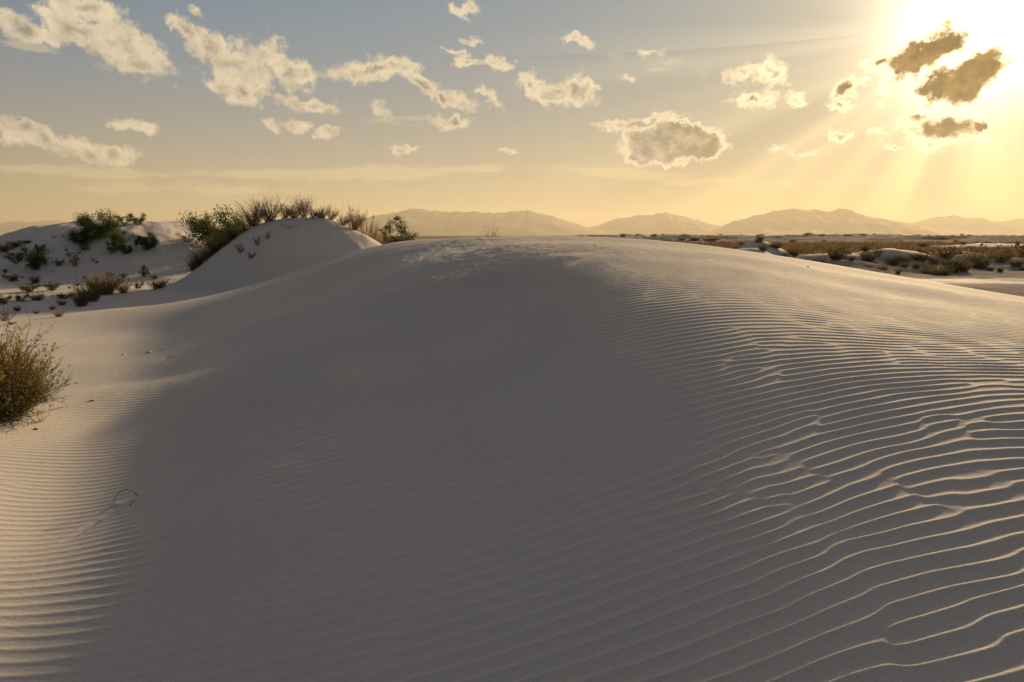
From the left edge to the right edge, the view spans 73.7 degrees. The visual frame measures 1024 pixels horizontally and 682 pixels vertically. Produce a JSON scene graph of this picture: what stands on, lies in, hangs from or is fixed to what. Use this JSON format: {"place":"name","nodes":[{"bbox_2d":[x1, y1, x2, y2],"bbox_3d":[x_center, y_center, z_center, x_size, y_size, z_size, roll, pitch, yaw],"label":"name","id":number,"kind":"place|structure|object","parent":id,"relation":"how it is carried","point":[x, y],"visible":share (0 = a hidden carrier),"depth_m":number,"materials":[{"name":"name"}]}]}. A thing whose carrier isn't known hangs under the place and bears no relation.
{"place":"outdoors","nodes":[
{"label":"outdoors","id":0,"kind":"place"},
{"bbox_2d":[0,220,66,235],"bbox_3d":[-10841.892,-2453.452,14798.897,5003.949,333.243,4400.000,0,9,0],"label":"mountain range","id":1,"kind":"structure","parent":0,"point":[8,227],"depth_m":13989.49,"materials":[{"name":"beige stone"}]},
{"bbox_2d":[161,219,221,227],"bbox_3d":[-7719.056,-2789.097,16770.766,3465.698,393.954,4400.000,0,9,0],"label":"mountain range","id":2,"kind":"structure","parent":0,"point":[177,220],"depth_m":16607.31,"materials":[{"name":"beige stone"}]},
{"bbox_2d":[335,208,606,235],"bbox_3d":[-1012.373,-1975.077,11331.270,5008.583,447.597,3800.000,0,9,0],"label":"mountain range","id":3,"kind":"structure","parent":0,"point":[422,222],"depth_m":10183.60,"materials":[{"name":"beige stone"}]},
{"bbox_2d":[0,218,1023,681],"bbox_3d":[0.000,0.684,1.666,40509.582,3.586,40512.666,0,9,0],"label":"sand","id":4,"kind":"structure","parent":0,"point":[326,450],"depth_m":3.45,"materials":[{"name":"white sand"}]},
{"bbox_2d":[0,294,11,303],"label":"ground shrub","id":5,"kind":"object","parent":4,"relation":"on","point":[3,300],"visible":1,"depth_m":20.27,"materials":[{"name":"green plant"}]},
{"bbox_2d":[0,304,17,320],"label":"dry shrub","id":6,"kind":"object","parent":4,"relation":"on","point":[6,315],"visible":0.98,"depth_m":16.40,"materials":[{"name":"brown plant"}]},
{"bbox_2d":[0,240,17,251],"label":"desert bush","id":7,"kind":"object","parent":4,"relation":"on","point":[3,248],"visible":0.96,"depth_m":31.32,"materials":[{"name":"green plant"}]},
{"bbox_2d":[0,273,23,281],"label":"ground shrub","id":8,"kind":"object","parent":4,"relation":"on","point":[13,278],"visible":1,"depth_m":27.96,"materials":[{"name":"green plant"}]},
{"bbox_2d":[2,250,25,263],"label":"shrub","id":9,"kind":"object","parent":4,"relation":"on","point":[9,257],"visible":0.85,"depth_m":29.98,"materials":[{"name":"green plant"}]},
{"bbox_2d":[5,240,23,246],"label":"desert bush","id":10,"kind":"object","parent":4,"relation":"on","point":[16,244],"visible":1,"depth_m":31.51,"materials":[{"name":"green plant"}]},
{"bbox_2d":[12,304,22,310],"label":"desert bush","id":11,"kind":"object","parent":4,"relation":"on","point":[17,308],"visible":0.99,"depth_m":18.96,"materials":[{"name":"green plant"}]},
{"bbox_2d":[7,292,29,300],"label":"ground shrub","id":12,"kind":"object","parent":4,"relation":"on","point":[18,298],"visible":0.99,"depth_m":21.07,"materials":[{"name":"green plant"}]},
{"bbox_2d":[14,283,43,291],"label":"ground shrub","id":13,"kind":"object","parent":4,"relation":"on","point":[30,289],"visible":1,"depth_m":23.76,"materials":[{"name":"green plant"}]},
{"bbox_2d":[12,245,53,270],"bbox_3d":[-20.554,-3.546,29.530,1.413,1.182,1.293,1,9,6],"label":"shrub","id":14,"kind":"object","parent":4,"relation":"on","point":[33,258],"visible":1,"depth_m":29.37,"materials":[{"name":"green plant"}]},
{"bbox_2d":[28,273,40,283],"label":"desert bush","id":15,"kind":"object","parent":4,"relation":"on","point":[35,280],"visible":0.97,"depth_m":27.32,"materials":[{"name":"plant"}]},
{"bbox_2d":[27,292,48,300],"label":"desert bush","id":16,"kind":"object","parent":4,"relation":"on","point":[36,297],"visible":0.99,"depth_m":21.55,"materials":[{"name":"plant"}]},
{"bbox_2d":[0,307,77,438],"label":"bush","id":17,"kind":"object","parent":4,"relation":"on","point":[22,384],"visible":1,"depth_m":5.41,"materials":[{"name":"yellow plant"}]},
{"bbox_2d":[34,244,45,252],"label":"shrub","id":18,"kind":"object","parent":4,"relation":"on","point":[40,248],"visible":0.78,"depth_m":30.64,"materials":[{"name":"green plant"}]},
{"bbox_2d":[41,281,64,290],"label":"ground shrub","id":19,"kind":"object","parent":4,"relation":"on","point":[51,287],"visible":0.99,"depth_m":24.24,"materials":[{"name":"green plant"}]},
{"bbox_2d":[52,259,64,265],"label":"ground shrub","id":20,"kind":"object","parent":4,"relation":"on","point":[57,262],"visible":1,"depth_m":29.62,"materials":[{"name":"green plant"}]},
{"bbox_2d":[52,309,66,316],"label":"grass clump","id":21,"kind":"object","parent":4,"relation":"on","point":[58,314],"visible":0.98,"depth_m":17.06,"materials":[{"name":"plant"}]},
{"bbox_2d":[56,298,65,304],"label":"desert bush","id":22,"kind":"object","parent":4,"relation":"on","point":[62,302],"visible":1,"depth_m":20.75,"materials":[{"name":"plant"}]},
{"bbox_2d":[49,291,74,298],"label":"ground shrub","id":23,"kind":"object","parent":4,"relation":"on","point":[59,296],"visible":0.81,"depth_m":22.34,"materials":[{"name":"green plant"}]},
{"bbox_2d":[64,248,81,266],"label":"shrub","id":24,"kind":"object","parent":4,"relation":"on","point":[76,258],"visible":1,"depth_m":29.71,"materials":[{"name":"green plant"}]},
{"bbox_2d":[67,286,92,306],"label":"desert bush","id":25,"kind":"object","parent":4,"relation":"on","point":[81,300],"visible":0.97,"depth_m":20.48,"materials":[{"name":"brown plant"}]},
{"bbox_2d":[65,226,95,244],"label":"shrub","id":26,"kind":"object","parent":4,"relation":"on","point":[86,235],"visible":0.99,"depth_m":31.13,"materials":[{"name":"green plant"}]},
{"bbox_2d":[79,242,89,250],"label":"shrub","id":27,"kind":"object","parent":4,"relation":"on","point":[85,247],"visible":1,"depth_m":31.01,"materials":[{"name":"green plant"}]},
{"bbox_2d":[69,276,105,301],"bbox_3d":[-13.594,-1.667,22.008,1.025,0.900,1.062,-3,9,-18],"label":"desert bush","id":28,"kind":"object","parent":4,"relation":"on","point":[95,296],"visible":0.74,"depth_m":21.95,"materials":[{"name":"brown plant"}]},
{"bbox_2d":[72,208,126,239],"bbox_3d":[-19.335,-5.473,31.888,2.352,1.479,2.004,-6,11,-34],"label":"shrub","id":29,"kind":"object","parent":4,"relation":"on","point":[106,227],"visible":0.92,"depth_m":31.70,"materials":[{"name":"green plant"}]},
{"bbox_2d":[81,267,125,294],"bbox_3d":[-14.332,-2.107,24.075,1.392,1.028,1.532,-1,9,-8],"label":"desert bush","id":30,"kind":"object","parent":4,"relation":"on","point":[109,288],"visible":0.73,"depth_m":23.86,"materials":[{"name":"brown plant"}]},
{"bbox_2d":[106,241,117,252],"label":"shrub","id":31,"kind":"object","parent":4,"relation":"on","point":[110,248],"visible":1,"depth_m":31.03,"materials":[{"name":"green plant"}]},
{"bbox_2d":[106,230,130,249],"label":"shrub","id":32,"kind":"object","parent":4,"relation":"on","point":[118,239],"visible":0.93,"depth_m":31.25,"materials":[{"name":"green plant"}]},
{"bbox_2d":[106,276,133,292],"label":"dry shrub","id":33,"kind":"object","parent":4,"relation":"on","point":[122,288],"visible":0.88,"depth_m":24.46,"materials":[{"name":"brown plant"}]},
{"bbox_2d":[115,214,134,224],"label":"shrub","id":34,"kind":"object","parent":4,"relation":"on","point":[125,217],"visible":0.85,"depth_m":33.73,"materials":[{"name":"green plant"}]},
{"bbox_2d":[113,489,138,505],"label":"fallen branch","id":35,"kind":"object","parent":4,"relation":"on","point":[129,490],"visible":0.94,"depth_m":3.81,"materials":[{"name":"wood"}]},
{"bbox_2d":[118,243,133,253],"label":"shrub","id":36,"kind":"object","parent":4,"relation":"on","point":[123,249],"visible":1,"depth_m":31.02,"materials":[{"name":"green plant"}]},
{"bbox_2d":[125,213,146,224],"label":"shrub","id":37,"kind":"object","parent":4,"relation":"on","point":[140,220],"visible":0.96,"depth_m":34.16,"materials":[{"name":"green plant"}]},
{"bbox_2d":[131,280,143,288],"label":"ground shrub","id":38,"kind":"object","parent":4,"relation":"on","point":[136,284],"visible":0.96,"depth_m":26.18,"materials":[{"name":"green plant"}]},
{"bbox_2d":[128,232,159,249],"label":"shrub","id":39,"kind":"object","parent":4,"relation":"on","point":[144,242],"visible":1,"depth_m":31.31,"materials":[{"name":"green plant"}]},
{"bbox_2d":[138,265,149,276],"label":"shrub","id":40,"kind":"object","parent":4,"relation":"on","point":[145,272],"visible":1,"depth_m":29.16,"materials":[{"name":"green plant"}]},
{"bbox_2d":[143,273,172,288],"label":"desert bush","id":41,"kind":"object","parent":4,"relation":"on","point":[157,285],"visible":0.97,"depth_m":25.88,"materials":[{"name":"plant"}]},
{"bbox_2d":[173,232,195,242],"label":"shrub","id":42,"kind":"object","parent":4,"relation":"on","point":[185,238],"visible":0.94,"depth_m":33.23,"materials":[{"name":"green plant"}]},
{"bbox_2d":[185,254,197,270],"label":"grass clump","id":43,"kind":"object","parent":4,"relation":"on","point":[192,266],"visible":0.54,"depth_m":30.71,"materials":[{"name":"green plant"}]},
{"bbox_2d":[186,245,208,266],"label":"grass clump","id":44,"kind":"object","parent":4,"relation":"on","point":[198,261],"visible":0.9,"depth_m":26.35,"materials":[{"name":"green plant"}]},
{"bbox_2d":[190,242,217,260],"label":"grass clump","id":45,"kind":"object","parent":4,"relation":"on","point":[208,254],"visible":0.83,"depth_m":26.48,"materials":[{"name":"green plant"}]},
{"bbox_2d":[178,204,245,248],"bbox_3d":[-14.459,-5.500,33.575,3.514,2.444,2.993,-1,9,-7],"label":"shrub","id":46,"kind":"object","parent":4,"relation":"on","point":[202,225],"visible":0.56,"depth_m":33.12,"materials":[{"name":"green plant"}]},
{"bbox_2d":[201,232,225,253],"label":"grass clump","id":47,"kind":"object","parent":4,"relation":"on","point":[216,248],"visible":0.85,"depth_m":26.48,"materials":[{"name":"green plant"}]},
{"bbox_2d":[211,229,232,246],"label":"grass clump","id":48,"kind":"object","parent":4,"relation":"on","point":[226,241],"visible":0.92,"depth_m":26.45,"materials":[{"name":"plant"}]},
{"bbox_2d":[222,216,242,240],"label":"shrub","id":49,"kind":"object","parent":4,"relation":"on","point":[232,226],"visible":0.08,"depth_m":32.67,"materials":[{"name":"green plant"}]},
{"bbox_2d":[221,221,244,239],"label":"grass clump","id":50,"kind":"object","parent":4,"relation":"on","point":[234,236],"visible":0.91,"depth_m":26.68,"materials":[{"name":"green plant"}]},
{"bbox_2d":[235,242,245,252],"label":"shrub","id":51,"kind":"object","parent":4,"relation":"on","point":[241,250],"visible":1,"depth_m":25.48,"materials":[{"name":"green plant"}]},
{"bbox_2d":[231,208,254,232],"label":"dry shrub","id":52,"kind":"object","parent":4,"relation":"on","point":[246,225],"visible":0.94,"depth_m":26.82,"materials":[{"name":"plant"}]},
{"bbox_2d":[233,194,268,226],"bbox_3d":[-10.297,-5.244,26.954,1.390,1.455,1.774,-3,9,-16],"label":"dry shrub","id":53,"kind":"object","parent":4,"relation":"on","point":[257,219],"visible":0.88,"depth_m":26.79,"materials":[{"name":"brown plant"}]},
{"bbox_2d":[242,187,287,222],"bbox_3d":[-9.701,-5.383,27.034,1.448,1.378,1.848,3,9,19],"label":"dry shrub","id":54,"kind":"object","parent":4,"relation":"on","point":[264,214],"visible":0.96,"depth_m":26.85,"materials":[{"name":"brown plant"}]},
{"bbox_2d":[276,202,293,218],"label":"dry shrub","id":55,"kind":"object","parent":4,"relation":"on","point":[283,214],"visible":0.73,"depth_m":27.23,"materials":[{"name":"brown plant"}]},
{"bbox_2d":[273,201,303,217],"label":"dry shrub","id":56,"kind":"object","parent":4,"relation":"on","point":[294,214],"visible":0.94,"depth_m":27.01,"materials":[{"name":"brown plant"}]},
{"bbox_2d":[289,190,314,217],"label":"dry shrub","id":57,"kind":"object","parent":4,"relation":"on","point":[304,209],"visible":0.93,"depth_m":27.07,"materials":[{"name":"brown plant"}]},
{"bbox_2d":[306,207,324,217],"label":"dry shrub","id":58,"kind":"object","parent":4,"relation":"on","point":[312,216],"visible":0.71,"depth_m":26.94,"materials":[{"name":"brown plant"}]},
{"bbox_2d":[306,205,330,217],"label":"dry shrub","id":59,"kind":"object","parent":4,"relation":"on","point":[323,215],"visible":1,"depth_m":26.80,"materials":[{"name":"brown plant"}]},
{"bbox_2d":[323,201,341,220],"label":"dry shrub","id":60,"kind":"object","parent":4,"relation":"on","point":[333,215],"visible":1,"depth_m":26.96,"materials":[{"name":"brown plant"}]},
{"bbox_2d":[335,212,350,225],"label":"dry shrub","id":61,"kind":"object","parent":4,"relation":"on","point":[341,222],"visible":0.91,"depth_m":27.03,"materials":[{"name":"brown plant"}]},
{"bbox_2d":[341,199,367,230],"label":"dry shrub","id":62,"kind":"object","parent":4,"relation":"on","point":[355,226],"visible":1,"depth_m":26.88,"materials":[{"name":"brown plant"}]},
{"bbox_2d":[354,214,380,243],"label":"desert bush","id":63,"kind":"object","parent":4,"relation":"on","point":[376,237],"visible":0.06,"depth_m":29.59,"materials":[{"name":"brown plant"}]},
{"bbox_2d":[367,220,390,244],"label":"grass clump","id":64,"kind":"object","parent":4,"relation":"on","point":[381,234],"visible":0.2,"depth_m":30.17,"materials":[{"name":"brown plant"}]},
{"bbox_2d":[381,217,393,243],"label":"shrub","id":65,"kind":"object","parent":4,"relation":"on","point":[390,229],"visible":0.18,"depth_m":36.66,"materials":[{"name":"green plant"}]},
{"bbox_2d":[377,215,419,242],"bbox_3d":[-6.329,-5.228,38.268,2.957,3.624,2.915,7,11,38],"label":"shrub","id":66,"kind":"object","parent":4,"relation":"on","point":[397,239],"visible":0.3,"depth_m":38.07,"materials":[{"name":"green plant"}]},
{"bbox_2d":[401,217,410,240],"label":"shrub","id":67,"kind":"object","parent":4,"relation":"on","point":[404,230],"visible":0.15,"depth_m":36.91,"materials":[{"name":"green plant"}]},
{"bbox_2d":[699,236,722,240],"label":"desert bush","id":68,"kind":"object","parent":4,"relation":"on","point":[712,239],"visible":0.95,"depth_m":230.90,"materials":[{"name":"brown plant"}]},
{"bbox_2d":[756,241,770,250],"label":"desert bush","id":69,"kind":"object","parent":4,"relation":"on","point":[762,247],"visible":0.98,"depth_m":50.96,"materials":[{"name":"green plant"}]},
{"bbox_2d":[765,239,787,247],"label":"desert bush","id":70,"kind":"object","parent":4,"relation":"on","point":[776,245],"visible":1,"depth_m":56.94,"materials":[{"name":"brown plant"}]},
{"bbox_2d":[777,249,791,256],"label":"desert bush","id":71,"kind":"object","parent":4,"relation":"on","point":[783,254],"visible":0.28,"depth_m":49.51,"materials":[{"name":"brown plant"}]},
{"bbox_2d":[780,246,805,255],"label":"desert bush","id":72,"kind":"object","parent":4,"relation":"on","point":[794,253],"visible":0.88,"depth_m":56.52,"materials":[{"name":"plant"}]},
{"bbox_2d":[810,254,830,262],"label":"desert bush","id":73,"kind":"object","parent":4,"relation":"on","point":[818,258],"visible":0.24,"depth_m":47.89,"materials":[{"name":"brown plant"}]},
{"bbox_2d":[823,245,853,260],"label":"desert bush","id":74,"kind":"object","parent":4,"relation":"on","point":[832,255],"visible":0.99,"depth_m":49.75,"materials":[{"name":"green plant"}]},
{"bbox_2d":[670,240,1023,257],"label":"scrub cover","id":75,"kind":"object","parent":4,"relation":"on","point":[856,246],"visible":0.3,"depth_m":119.66,"materials":[{"name":"brown plant"}]},
{"bbox_2d":[845,255,857,260],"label":"desert bush","id":76,"kind":"object","parent":4,"relation":"on","point":[851,258],"visible":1,"depth_m":49.55,"materials":[{"name":"brown plant"}]},
{"bbox_2d":[860,244,872,251],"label":"desert bush","id":77,"kind":"object","parent":4,"relation":"on","point":[865,247],"visible":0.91,"depth_m":59.15,"materials":[{"name":"green plant"}]},
{"bbox_2d":[858,248,882,261],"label":"desert bush","id":78,"kind":"object","parent":4,"relation":"on","point":[868,257],"visible":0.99,"depth_m":55.22,"materials":[{"name":"green plant"}]},
{"bbox_2d":[870,245,885,256],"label":"desert bush","id":79,"kind":"object","parent":4,"relation":"on","point":[878,251],"visible":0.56,"depth_m":57.52,"materials":[{"name":"green plant"}]},
{"bbox_2d":[873,263,889,269],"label":"desert bush","id":80,"kind":"object","parent":4,"relation":"on","point":[883,268],"visible":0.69,"depth_m":44.63,"materials":[{"name":"brown plant"}]},
{"bbox_2d":[883,254,908,265],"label":"desert bush","id":81,"kind":"object","parent":4,"relation":"on","point":[892,261],"visible":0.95,"depth_m":54.69,"materials":[{"name":"green plant"}]},
{"bbox_2d":[896,260,909,267],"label":"desert bush","id":82,"kind":"object","parent":4,"relation":"on","point":[904,266],"visible":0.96,"depth_m":47.18,"materials":[{"name":"plant"}]},
{"bbox_2d":[910,259,923,268],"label":"desert bush","id":83,"kind":"object","parent":4,"relation":"on","point":[915,265],"visible":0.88,"depth_m":47.09,"materials":[{"name":"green plant"}]},
{"bbox_2d":[906,251,936,261],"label":"desert bush","id":84,"kind":"object","parent":4,"relation":"on","point":[917,257],"visible":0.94,"depth_m":56.14,"materials":[{"name":"green plant"}]},
{"bbox_2d":[914,241,932,245],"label":"desert bush","id":85,"kind":"object","parent":4,"relation":"on","point":[924,244],"visible":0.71,"depth_m":105.35,"materials":[{"name":"brown plant"}]},
{"bbox_2d":[922,267,933,274],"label":"desert bush","id":86,"kind":"object","parent":4,"relation":"on","point":[927,273],"visible":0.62,"depth_m":43.34,"materials":[{"name":"brown plant"}]},
{"bbox_2d":[920,263,936,273],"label":"desert bush","id":87,"kind":"object","parent":4,"relation":"on","point":[929,266],"visible":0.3,"depth_m":44.79,"materials":[{"name":"brown plant"}]},
{"bbox_2d":[925,253,943,263],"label":"desert bush","id":88,"kind":"object","parent":4,"relation":"on","point":[936,260],"visible":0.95,"depth_m":55.59,"materials":[{"name":"green plant"}]},
{"bbox_2d":[930,268,941,275],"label":"desert bush","id":89,"kind":"object","parent":4,"relation":"on","point":[938,273],"visible":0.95,"depth_m":41.89,"materials":[{"name":"brown plant"}]},
{"bbox_2d":[928,242,960,259],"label":"desert bush","id":90,"kind":"object","parent":4,"relation":"on","point":[946,254],"visible":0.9,"depth_m":58.08,"materials":[{"name":"brown plant"}]},
{"bbox_2d":[933,263,955,275],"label":"desert bush","id":91,"kind":"object","parent":4,"relation":"on","point":[945,271],"visible":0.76,"depth_m":42.49,"materials":[{"name":"green plant"}]},
{"bbox_2d":[937,255,970,272],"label":"desert bush","id":92,"kind":"object","parent":4,"relation":"on","point":[955,264],"visible":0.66,"depth_m":45.44,"materials":[{"name":"green plant"}]},
{"bbox_2d":[957,260,973,271],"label":"desert bush","id":93,"kind":"object","parent":4,"relation":"on","point":[968,266],"visible":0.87,"depth_m":45.41,"materials":[{"name":"green plant"}]},
{"bbox_2d":[959,245,1004,269],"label":"desert bush","id":94,"kind":"object","parent":4,"relation":"on","point":[980,263],"visible":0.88,"depth_m":50.04,"materials":[{"name":"green plant"}]},
{"bbox_2d":[985,265,995,270],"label":"desert bush","id":95,"kind":"object","parent":4,"relation":"on","point":[990,269],"visible":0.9,"depth_m":49.43,"materials":[{"name":"green plant"}]},
{"bbox_2d":[996,266,1004,271],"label":"desert bush","id":96,"kind":"object","parent":4,"relation":"on","point":[999,269],"visible":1,"depth_m":44.91,"materials":[{"name":"green plant"}]},
{"bbox_2d":[991,248,1016,262],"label":"desert bush","id":97,"kind":"object","parent":4,"relation":"on","point":[1001,259],"visible":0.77,"depth_m":56.26,"materials":[{"name":"green plant"}]},
{"bbox_2d":[1005,255,1023,266],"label":"desert bush","id":98,"kind":"object","parent":4,"relation":"on","point":[1017,262],"visible":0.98,"depth_m":51.15,"materials":[{"name":"brown plant"}]},
{"bbox_2d":[0,0,1023,226],"label":"sky","id":99,"kind":"structure","parent":0,"point":[587,113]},
{"bbox_2d":[587,212,720,235],"bbox_3d":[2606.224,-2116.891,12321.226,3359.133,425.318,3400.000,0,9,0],"label":"mountain range","id":100,"kind":"structure","parent":0,"point":[661,223],"depth_m":11463.81,"materials":[{"name":"beige stone"}]},
{"bbox_2d":[709,208,987,235],"bbox_3d":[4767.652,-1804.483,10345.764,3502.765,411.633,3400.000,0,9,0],"label":"mountain range","id":101,"kind":"structure","parent":0,"point":[796,221],"depth_m":9436.97,"materials":[{"name":"beige stone"}]},
{"bbox_2d":[914,215,1023,234],"bbox_3d":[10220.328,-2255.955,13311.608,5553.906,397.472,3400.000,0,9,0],"label":"mountain range","id":102,"kind":"structure","parent":0,"point":[979,225],"depth_m":12496.95,"materials":[{"name":"beige stone"}]}
]}

